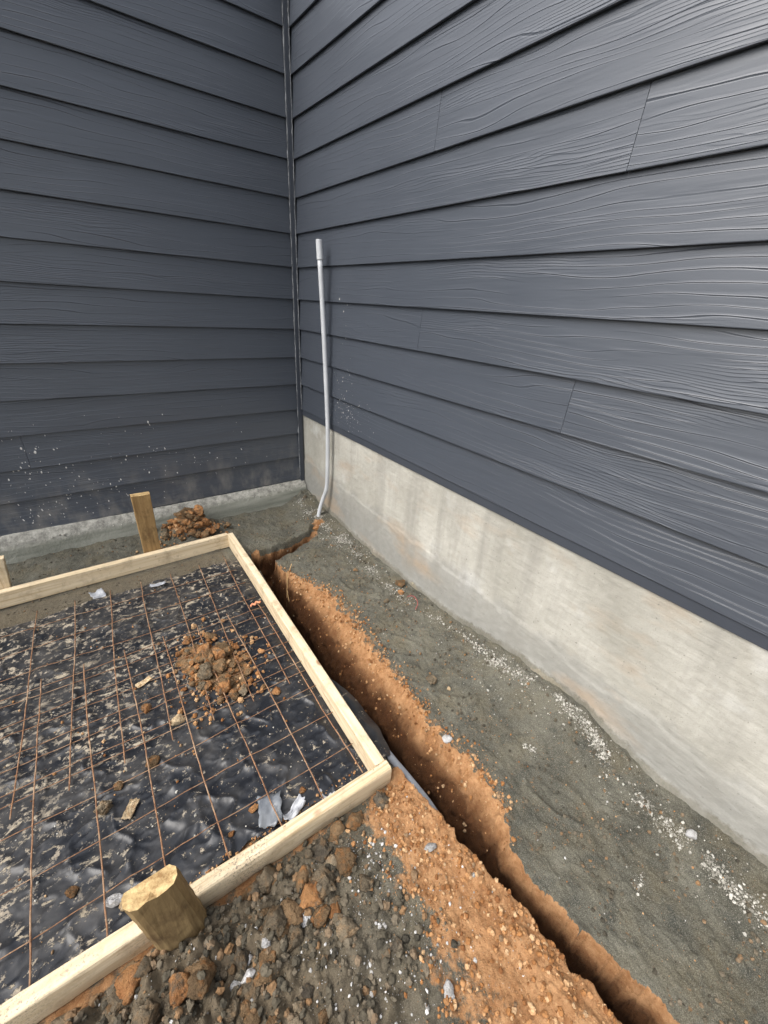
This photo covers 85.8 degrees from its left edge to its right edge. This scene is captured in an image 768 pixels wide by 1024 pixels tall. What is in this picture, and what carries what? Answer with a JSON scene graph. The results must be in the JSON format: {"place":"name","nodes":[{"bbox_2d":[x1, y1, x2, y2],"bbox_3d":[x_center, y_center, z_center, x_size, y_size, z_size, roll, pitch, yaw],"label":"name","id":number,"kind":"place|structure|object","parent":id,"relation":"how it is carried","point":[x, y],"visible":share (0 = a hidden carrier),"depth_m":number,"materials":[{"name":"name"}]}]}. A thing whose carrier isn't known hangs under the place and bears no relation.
{"place":"outdoors","nodes":[
{"label":"outdoors","id":0,"kind":"place"},
{"bbox_2d":[0,489,767,1023],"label":"ground","id":1,"kind":"structure","parent":0,"point":[620,979],"depth_m":1.25,"materials":[{"name":"soil"}]},
{"bbox_2d":[0,555,11,589],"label":"stake","id":2,"kind":"object","parent":1,"relation":"on","point":[5,582],"visible":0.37,"depth_m":2.04,"materials":[{"name":"brown wood"}]},
{"bbox_2d":[50,1007,80,1023],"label":"clay lump","id":3,"kind":"object","parent":1,"relation":"on","point":[59,1020],"visible":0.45,"depth_m":0.90,"materials":[{"name":"grey soil"}]},
{"bbox_2d":[89,588,105,598],"bbox_3d":[-1.511,0.436,2.184,0.060,0.033,0.065,22,32,32],"label":"tape scrap","id":4,"kind":"object","parent":1,"relation":"on","point":[99,593],"visible":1,"depth_m":2.19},
{"bbox_2d":[105,987,123,1015],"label":"clay lump","id":5,"kind":"object","parent":1,"relation":"on","point":[116,1003],"visible":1,"depth_m":0.91,"materials":[{"name":"grey soil"}]},
{"bbox_2d":[114,961,140,1005],"bbox_3d":[-0.575,1.073,0.946,0.061,0.047,0.069,32,50,27],"label":"clay lump","id":6,"kind":"object","parent":1,"relation":"on","point":[126,984],"visible":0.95,"depth_m":0.93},
{"bbox_2d":[120,960,137,973],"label":"clay lump","id":7,"kind":"object","parent":1,"relation":"on","point":[132,962],"visible":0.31,"depth_m":0.97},
{"bbox_2d":[133,955,152,977],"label":"clay lump","id":8,"kind":"object","parent":1,"relation":"on","point":[144,968],"visible":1,"depth_m":0.94,"materials":[{"name":"grey soil"}]},
{"bbox_2d":[131,998,157,1023],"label":"clay lump","id":9,"kind":"object","parent":1,"relation":"on","point":[143,1013],"visible":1,"depth_m":0.88,"materials":[{"name":"grey soil"}]},
{"bbox_2d":[130,491,160,552],"bbox_3d":[-1.368,0.190,2.429,0.096,0.653,0.043,-16,32,-33],"label":"stake","id":10,"kind":"object","parent":1,"relation":"on","point":[144,516],"visible":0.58,"depth_m":2.34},
{"bbox_2d":[149,1002,159,1023],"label":"clay lump","id":11,"kind":"object","parent":1,"relation":"on","point":[152,1019],"visible":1,"depth_m":0.89,"materials":[{"name":"grey soil"}]},
{"bbox_2d":[121,864,206,950],"bbox_3d":[-0.495,1.031,1.021,0.164,0.514,0.058,-16,32,-33],"label":"stake","id":12,"kind":"object","parent":1,"relation":"on","point":[163,908],"visible":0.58,"depth_m":0.92,"materials":[{"name":"wood"}]},
{"bbox_2d":[161,532,169,538],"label":"clay lump","id":13,"kind":"object","parent":1,"relation":"on","point":[165,535],"visible":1,"depth_m":2.58,"materials":[{"name":"grey soil"}]},
{"bbox_2d":[160,994,172,1014],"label":"clay lump","id":14,"kind":"object","parent":1,"relation":"on","point":[165,1005],"visible":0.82,"depth_m":0.91,"materials":[{"name":"grey soil"}]},
{"bbox_2d":[168,972,189,1008],"bbox_3d":[-0.459,1.075,0.935,0.047,0.048,0.060,-11,30,-27],"label":"clay lump","id":15,"kind":"object","parent":1,"relation":"on","point":[178,985],"visible":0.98,"depth_m":0.92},
{"bbox_2d":[0,559,390,1004],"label":"plastic sheet","id":16,"kind":"object","parent":1,"relation":"on","point":[83,929],"visible":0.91,"depth_m":1.46,"materials":[{"name":"plastic"}]},
{"bbox_2d":[65,885,79,897],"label":"clay lump","id":17,"kind":"object","parent":16,"relation":"on","point":[71,891],"visible":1,"depth_m":1.11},
{"bbox_2d":[93,800,113,814],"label":"clay lump","id":18,"kind":"object","parent":16,"relation":"on","point":[103,807],"visible":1,"depth_m":1.28,"materials":[{"name":"grey soil"}]},
{"bbox_2d":[103,893,122,907],"bbox_3d":[-0.718,1.031,1.099,0.044,0.022,0.029,4,27,1],"label":"stone","id":19,"kind":"object","parent":16,"relation":"on","point":[113,900],"visible":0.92,"depth_m":1.09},
{"bbox_2d":[113,781,123,790],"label":"clay lump","id":20,"kind":"object","parent":16,"relation":"on","point":[118,785],"visible":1,"depth_m":1.34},
{"bbox_2d":[121,798,139,819],"bbox_3d":[-0.791,0.926,1.291,0.033,0.010,0.064,2,27,-3],"label":"chip","id":21,"kind":"object","parent":16,"relation":"on","point":[129,811],"visible":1,"depth_m":1.29,"materials":[{"name":"beige wood"}]},
{"bbox_2d":[135,676,152,687],"bbox_3d":[-0.991,0.700,1.706,0.027,0.008,0.066,18,30,27],"label":"chip","id":22,"kind":"object","parent":16,"relation":"on","point":[142,682],"visible":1,"depth_m":1.70,"materials":[{"name":"beige wood"}]},
{"bbox_2d":[141,703,151,713],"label":"clay lump","id":23,"kind":"object","parent":16,"relation":"on","point":[145,708],"visible":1,"depth_m":1.59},
{"bbox_2d":[0,558,304,819],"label":"wire mesh","id":24,"kind":"object","parent":16,"relation":"on","point":[71,712],"visible":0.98,"depth_m":1.73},
{"bbox_2d":[145,755,159,767],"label":"clay lump","id":25,"kind":"object","parent":16,"relation":"on","point":[153,760],"visible":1,"depth_m":1.42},
{"bbox_2d":[170,714,185,725],"bbox_3d":[-0.783,0.788,1.564,0.060,0.039,0.035,-13,31,-29],"label":"stone","id":26,"kind":"object","parent":16,"relation":"on","point":[177,719],"visible":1,"depth_m":1.56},
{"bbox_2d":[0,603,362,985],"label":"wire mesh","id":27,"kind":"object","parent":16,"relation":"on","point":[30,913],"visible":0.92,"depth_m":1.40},
{"bbox_2d":[197,681,205,689],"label":"clay lump","id":28,"kind":"object","parent":16,"relation":"on","point":[201,686],"visible":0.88,"depth_m":1.69,"materials":[{"name":"grey soil"}]},
{"bbox_2d":[203,632,216,638],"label":"clay lump","id":29,"kind":"object","parent":16,"relation":"on","point":[207,635],"visible":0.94,"depth_m":1.94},
{"bbox_2d":[175,644,250,692],"bbox_3d":[-0.772,0.665,1.812,0.456,0.031,0.234,13,28,18],"label":"clay heap","id":30,"kind":"object","parent":16,"relation":"on","point":[182,663],"visible":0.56,"depth_m":1.79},
{"bbox_2d":[192,653,202,662],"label":"clay lump","id":31,"kind":"object","parent":30,"relation":"on","point":[196,659],"visible":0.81,"depth_m":1.80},
{"bbox_2d":[197,668,212,679],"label":"clay lump","id":32,"kind":"object","parent":30,"relation":"on","point":[205,674],"visible":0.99,"depth_m":1.73,"materials":[{"name":"grey soil"}]},
{"bbox_2d":[199,661,212,669],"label":"clay lump","id":33,"kind":"object","parent":30,"relation":"on","point":[206,665],"visible":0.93,"depth_m":1.74,"materials":[{"name":"grey soil"}]},
{"bbox_2d":[212,647,224,659],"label":"clay lump","id":34,"kind":"object","parent":30,"relation":"on","point":[218,653],"visible":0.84,"depth_m":1.80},
{"bbox_2d":[212,658,226,673],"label":"clay lump","id":35,"kind":"object","parent":30,"relation":"on","point":[219,666],"visible":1,"depth_m":1.76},
{"bbox_2d":[216,685,227,695],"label":"clay lump","id":36,"kind":"object","parent":30,"relation":"on","point":[220,691],"visible":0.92,"depth_m":1.66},
{"bbox_2d":[216,641,228,649],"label":"clay lump","id":37,"kind":"object","parent":30,"relation":"on","point":[222,645],"visible":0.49,"depth_m":1.87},
{"bbox_2d":[218,679,231,691],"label":"clay lump","id":38,"kind":"object","parent":30,"relation":"on","point":[226,684],"visible":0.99,"depth_m":1.68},
{"bbox_2d":[216,677,233,687],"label":"clay lump","id":39,"kind":"object","parent":30,"relation":"on","point":[231,680],"visible":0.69,"depth_m":1.71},
{"bbox_2d":[224,646,232,656],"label":"clay lump","id":40,"kind":"object","parent":30,"relation":"on","point":[228,650],"visible":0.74,"depth_m":1.84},
{"bbox_2d":[243,668,252,676],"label":"clay lump","id":41,"kind":"object","parent":30,"relation":"on","point":[247,672],"visible":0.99,"depth_m":1.77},
{"label":"clay lump","id":42,"kind":"object","parent":30,"relation":"on","visible":0},
{"bbox_2d":[196,642,212,654],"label":"clay lump","id":43,"kind":"object","parent":42,"relation":"on","point":[203,648],"visible":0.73,"depth_m":1.83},
{"bbox_2d":[231,692,238,700],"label":"clay lump","id":44,"kind":"object","parent":16,"relation":"on","point":[235,695],"visible":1,"depth_m":1.66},
{"bbox_2d":[238,683,248,696],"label":"clay lump","id":45,"kind":"object","parent":16,"relation":"on","point":[243,690],"visible":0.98,"depth_m":1.68,"materials":[{"name":"grey soil"}]},
{"bbox_2d":[248,803,258,813],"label":"clay lump","id":46,"kind":"object","parent":16,"relation":"on","point":[253,808],"visible":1,"depth_m":1.31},
{"bbox_2d":[256,790,281,828],"bbox_3d":[-0.362,0.943,1.308,0.079,0.016,0.105,-5,28,-16],"label":"film scrap","id":47,"kind":"object","parent":16,"relation":"on","point":[267,816],"visible":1,"depth_m":1.31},
{"bbox_2d":[271,686,280,694],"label":"clay lump","id":48,"kind":"object","parent":16,"relation":"on","point":[276,690],"visible":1,"depth_m":1.70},
{"bbox_2d":[283,794,305,820],"bbox_3d":[-0.283,0.946,1.313,0.035,0.027,0.086,18,30,26],"label":"film scrap","id":49,"kind":"object","parent":16,"relation":"on","point":[298,804],"visible":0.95,"depth_m":1.32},
{"bbox_2d":[0,533,391,1023],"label":"timber form","id":50,"kind":"object","parent":1,"relation":"on","point":[51,992],"visible":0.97,"depth_m":1.27,"materials":[{"name":"brown wood"}]},
{"bbox_2d":[193,504,202,515],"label":"clay lump","id":51,"kind":"object","parent":1,"relation":"on","point":[197,508],"visible":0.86,"depth_m":2.71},
{"bbox_2d":[186,969,210,1000],"bbox_3d":[-0.417,1.056,0.926,0.057,0.037,0.044,3,27,0],"label":"clay lump","id":52,"kind":"object","parent":1,"relation":"on","point":[198,990],"visible":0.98,"depth_m":0.92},
{"bbox_2d":[193,521,203,528],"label":"clay lump","id":53,"kind":"object","parent":1,"relation":"on","point":[197,524],"visible":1,"depth_m":2.65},
{"bbox_2d":[184,957,216,987],"bbox_3d":[-0.430,1.072,0.957,0.072,0.050,0.060,7,27,7],"label":"clay lump","id":54,"kind":"object","parent":1,"relation":"on","point":[205,963],"visible":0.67,"depth_m":0.96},
{"bbox_2d":[201,529,208,538],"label":"clay lump","id":55,"kind":"object","parent":1,"relation":"on","point":[205,534],"visible":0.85,"depth_m":2.63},
{"bbox_2d":[201,518,209,526],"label":"clay lump","id":56,"kind":"object","parent":1,"relation":"on","point":[206,522],"visible":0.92,"depth_m":2.70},
{"bbox_2d":[219,966,228,981],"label":"clay lump","id":57,"kind":"object","parent":1,"relation":"on","point":[224,975],"visible":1,"depth_m":0.97,"materials":[{"name":"grey soil"}]},
{"bbox_2d":[227,964,235,974],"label":"clay lump","id":58,"kind":"object","parent":1,"relation":"on","point":[231,970],"visible":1,"depth_m":0.98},
{"bbox_2d":[225,995,240,1021],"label":"clay lump","id":59,"kind":"object","parent":1,"relation":"on","point":[232,1011],"visible":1,"depth_m":0.92,"materials":[{"name":"grey soil"}]},
{"bbox_2d":[230,980,239,990],"bbox_3d":[-0.347,1.107,0.964,0.025,0.017,0.020,5,27,4],"label":"stone","id":60,"kind":"object","parent":1,"relation":"on","point":[233,983],"visible":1,"depth_m":0.96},
{"bbox_2d":[233,947,249,970],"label":"clay lump","id":61,"kind":"object","parent":1,"relation":"on","point":[241,958],"visible":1,"depth_m":0.98,"materials":[{"name":"soil"}]},
{"bbox_2d":[239,999,250,1017],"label":"clay lump","id":62,"kind":"object","parent":1,"relation":"on","point":[244,1006],"visible":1,"depth_m":0.92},
{"bbox_2d":[242,887,251,900],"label":"clay lump","id":63,"kind":"object","parent":1,"relation":"on","point":[244,894],"visible":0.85,"depth_m":1.11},
{"bbox_2d":[241,968,255,983],"bbox_3d":[-0.317,1.091,0.969,0.021,0.027,0.037,22,34,34],"label":"stone","id":64,"kind":"object","parent":1,"relation":"on","point":[250,972],"visible":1,"depth_m":0.96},
{"bbox_2d":[242,977,260,1001],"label":"clay lump","id":65,"kind":"object","parent":1,"relation":"on","point":[250,990],"visible":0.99,"depth_m":0.94,"materials":[{"name":"grey soil"}]},
{"bbox_2d":[243,1009,260,1023],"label":"clay lump","id":66,"kind":"object","parent":1,"relation":"on","point":[251,1017],"visible":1,"depth_m":0.91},
{"bbox_2d":[246,880,259,897],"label":"clay lump","id":67,"kind":"object","parent":1,"relation":"on","point":[254,885],"visible":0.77,"depth_m":1.12,"materials":[{"name":"soil"}]},
{"bbox_2d":[253,971,272,986],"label":"clay lump","id":68,"kind":"object","parent":1,"relation":"on","point":[258,980],"visible":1,"depth_m":0.95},
{"bbox_2d":[260,907,268,916],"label":"clay lump","id":69,"kind":"object","parent":1,"relation":"on","point":[263,911],"visible":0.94,"depth_m":1.07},
{"bbox_2d":[261,937,270,947],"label":"stone","id":70,"kind":"object","parent":1,"relation":"on","point":[266,943],"visible":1,"depth_m":1.00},
{"bbox_2d":[256,863,278,893],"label":"clay lump","id":71,"kind":"object","parent":1,"relation":"on","point":[265,878],"visible":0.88,"depth_m":1.14,"materials":[{"name":"grey soil"}]},
{"bbox_2d":[259,948,275,974],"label":"clay lump","id":72,"kind":"object","parent":1,"relation":"on","point":[270,956],"visible":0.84,"depth_m":0.99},
{"bbox_2d":[266,1016,281,1023],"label":"clay lump","id":73,"kind":"object","parent":1,"relation":"on","point":[271,1020],"visible":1,"depth_m":0.91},
{"bbox_2d":[262,904,286,941],"bbox_3d":[-0.275,1.040,1.043,0.061,0.053,0.070,11,28,14],"label":"clay lump","id":74,"kind":"object","parent":1,"relation":"on","point":[275,920],"visible":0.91,"depth_m":1.03,"materials":[{"name":"grey soil"}]},
{"bbox_2d":[277,923,288,939],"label":"clay lump","id":75,"kind":"object","parent":1,"relation":"on","point":[286,931],"visible":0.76,"depth_m":1.03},
{"bbox_2d":[281,897,305,925],"bbox_3d":[-0.239,1.040,1.072,0.074,0.055,0.055,15,29,21],"label":"clay lump","id":76,"kind":"object","parent":1,"relation":"on","point":[293,911],"visible":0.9,"depth_m":1.06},
{"bbox_2d":[286,924,303,953],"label":"clay lump","id":77,"kind":"object","parent":1,"relation":"on","point":[295,936],"visible":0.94,"depth_m":1.03,"materials":[{"name":"grey soil"}]},
{"bbox_2d":[287,1012,303,1023],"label":"clay lump","id":78,"kind":"object","parent":1,"relation":"on","point":[295,1020],"visible":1,"depth_m":0.91,"materials":[{"name":"grey soil"}]},
{"bbox_2d":[292,999,305,1013],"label":"clay lump","id":79,"kind":"object","parent":1,"relation":"on","point":[298,1006],"visible":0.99,"depth_m":0.93,"materials":[{"name":"grey soil"}]},
{"bbox_2d":[296,864,308,892],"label":"clay lump","id":80,"kind":"object","parent":1,"relation":"on","point":[302,877],"visible":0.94,"depth_m":1.13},
{"bbox_2d":[301,912,309,927],"bbox_3d":[-0.206,1.050,1.071,0.033,0.020,0.040,-15,34,-8],"label":"stone","id":81,"kind":"object","parent":1,"relation":"on","point":[305,919],"visible":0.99,"depth_m":1.06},
{"bbox_2d":[301,983,314,1001],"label":"clay lump","id":82,"kind":"object","parent":1,"relation":"on","point":[308,991],"visible":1,"depth_m":0.95,"materials":[{"name":"soil"}]},
{"bbox_2d":[304,848,313,858],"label":"clay lump","id":83,"kind":"object","parent":1,"relation":"on","point":[309,853],"visible":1,"depth_m":1.19,"materials":[{"name":"grey soil"}]},
{"bbox_2d":[299,880,324,908],"bbox_3d":[-0.195,1.016,1.099,0.070,0.043,0.060,-5,28,-16],"label":"clay lump","id":84,"kind":"object","parent":1,"relation":"on","point":[310,896],"visible":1,"depth_m":1.08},
{"bbox_2d":[313,835,327,850],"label":"clay lump","id":85,"kind":"object","parent":1,"relation":"on","point":[320,843],"visible":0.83,"depth_m":1.21,"materials":[{"name":"soil"}]},
{"bbox_2d":[312,904,330,928],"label":"clay lump","id":86,"kind":"object","parent":1,"relation":"on","point":[320,919],"visible":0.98,"depth_m":1.07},
{"bbox_2d":[316,239,329,516],"bbox_3d":[-0.413,-0.670,2.646,0.122,1.818,0.093,-16,32,-33],"label":"conduit pipe","id":87,"kind":"object","parent":1,"relation":"on","point":[319,251],"visible":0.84,"depth_m":2.54,"materials":[{"name":"grey plastic"}]},
{"bbox_2d":[313,845,332,863],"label":"clay lump","id":88,"kind":"object","parent":1,"relation":"on","point":[321,853],"visible":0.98,"depth_m":1.19,"materials":[{"name":"soil"}]},
{"bbox_2d":[310,865,336,900],"bbox_3d":[-0.168,1.014,1.131,0.077,0.057,0.081,-10,16,-39],"label":"clay lump","id":89,"kind":"object","parent":1,"relation":"on","point":[324,876],"visible":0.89,"depth_m":1.12,"materials":[{"name":"grey soil"}]},
{"bbox_2d":[318,1008,328,1023],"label":"clay lump","id":90,"kind":"object","parent":1,"relation":"on","point":[323,1018],"visible":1,"depth_m":0.92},
{"bbox_2d":[324,853,336,868],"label":"clay lump","id":91,"kind":"object","parent":1,"relation":"on","point":[330,859],"visible":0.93,"depth_m":1.18,"materials":[{"name":"grey soil"}]},
{"bbox_2d":[328,902,340,918],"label":"clay lump","id":92,"kind":"object","parent":1,"relation":"on","point":[335,908],"visible":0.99,"depth_m":1.08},
{"bbox_2d":[328,833,341,842],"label":"clay lump","id":93,"kind":"object","parent":1,"relation":"on","point":[332,839],"visible":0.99,"depth_m":1.23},
{"bbox_2d":[329,895,341,909],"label":"clay lump","id":94,"kind":"object","parent":1,"relation":"on","point":[336,898],"visible":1,"depth_m":1.10,"materials":[{"name":"grey soil"}]},
{"bbox_2d":[330,820,344,836],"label":"clay lump","id":95,"kind":"object","parent":1,"relation":"on","point":[337,827],"visible":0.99,"depth_m":1.25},
{"bbox_2d":[332,913,343,924],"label":"clay lump","id":96,"kind":"object","parent":1,"relation":"on","point":[336,917],"visible":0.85,"depth_m":1.07,"materials":[{"name":"grey soil"}]},
{"bbox_2d":[334,847,356,876],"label":"clay lump","id":97,"kind":"object","parent":1,"relation":"on","point":[345,857],"visible":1,"depth_m":1.16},
{"bbox_2d":[336,916,359,942],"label":"clay lump","id":98,"kind":"object","parent":1,"relation":"on","point":[347,927],"visible":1,"depth_m":1.04,"materials":[{"name":"grey soil"}]},
{"bbox_2d":[345,811,362,830],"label":"clay lump","id":99,"kind":"object","parent":1,"relation":"on","point":[354,821],"visible":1,"depth_m":1.27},
{"bbox_2d":[1,514,730,1023],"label":"clay crumbs","id":100,"kind":"object","parent":1,"relation":"on","point":[515,932],"visible":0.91,"depth_m":1.20,"materials":[{"name":"soil"}]},
{"bbox_2d":[359,873,373,892],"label":"clay lump","id":101,"kind":"object","parent":1,"relation":"on","point":[366,882],"visible":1,"depth_m":1.12,"materials":[{"name":"grey soil"}]},
{"bbox_2d":[372,791,388,808],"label":"clay lump","id":102,"kind":"object","parent":1,"relation":"on","point":[381,799],"visible":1,"depth_m":1.33,"materials":[{"name":"soil"}]},
{"bbox_2d":[0,0,767,866],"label":"house","id":103,"kind":"structure","parent":1,"relation":"on","point":[538,228],"depth_m":1.72,"materials":[{"name":"wood"}]},
{"bbox_2d":[7,516,767,1023],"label":"soil crumbs","id":104,"kind":"object","parent":1,"relation":"on","point":[275,988],"visible":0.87,"depth_m":1.02,"materials":[{"name":"soil"}]},
{"bbox_2d":[8,491,767,963],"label":"mortar crumbs","id":105,"kind":"object","parent":1,"relation":"on","point":[604,753],"visible":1,"depth_m":1.50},
{"bbox_2d":[98,555,685,1023],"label":"white gravel","id":106,"kind":"structure","parent":1,"relation":"on","point":[380,927],"depth_m":1.04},
{"bbox_2d":[390,935,403,952],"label":"clay lump","id":107,"kind":"object","parent":1,"relation":"on","point":[395,944],"visible":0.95,"depth_m":1.03,"materials":[{"name":"soil"}]},
{"bbox_2d":[395,579,404,587],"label":"clay lump","id":108,"kind":"object","parent":1,"relation":"on","point":[400,583],"visible":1,"depth_m":2.37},
{"bbox_2d":[385,751,436,809],"bbox_3d":[0.010,0.926,1.565,0.044,0.138,0.756,-14,32,-31],"label":"conduit pipe","id":109,"kind":"object","parent":1,"relation":"on","point":[392,759],"visible":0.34,"depth_m":1.44,"materials":[{"name":"grey plastic"}]},
{"bbox_2d":[424,843,436,851],"bbox_3d":[0.138,0.994,1.225,0.041,0.022,0.028,-2,13,-34],"label":"stone","id":110,"kind":"object","parent":1,"relation":"on","point":[429,847],"visible":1,"depth_m":1.22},
{"bbox_2d":[426,674,436,684],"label":"clay lump","id":111,"kind":"object","parent":1,"relation":"on","point":[431,679],"visible":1,"depth_m":1.75,"materials":[{"name":"grey soil"}]},
{"bbox_2d":[442,734,452,743],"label":"stone","id":112,"kind":"object","parent":1,"relation":"on","point":[447,739],"visible":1,"depth_m":1.53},
{"bbox_2d":[443,979,454,999],"bbox_3d":[0.151,1.123,0.972,0.026,0.028,0.033,2,27,-2],"label":"stone","id":113,"kind":"object","parent":1,"relation":"on","point":[448,987],"visible":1,"depth_m":0.96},
{"bbox_2d":[685,829,696,839],"bbox_3d":[0.950,0.995,1.277,0.033,0.017,0.028,-1,37,19],"label":"stone","id":114,"kind":"object","parent":1,"relation":"on","point":[691,833],"visible":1,"depth_m":1.27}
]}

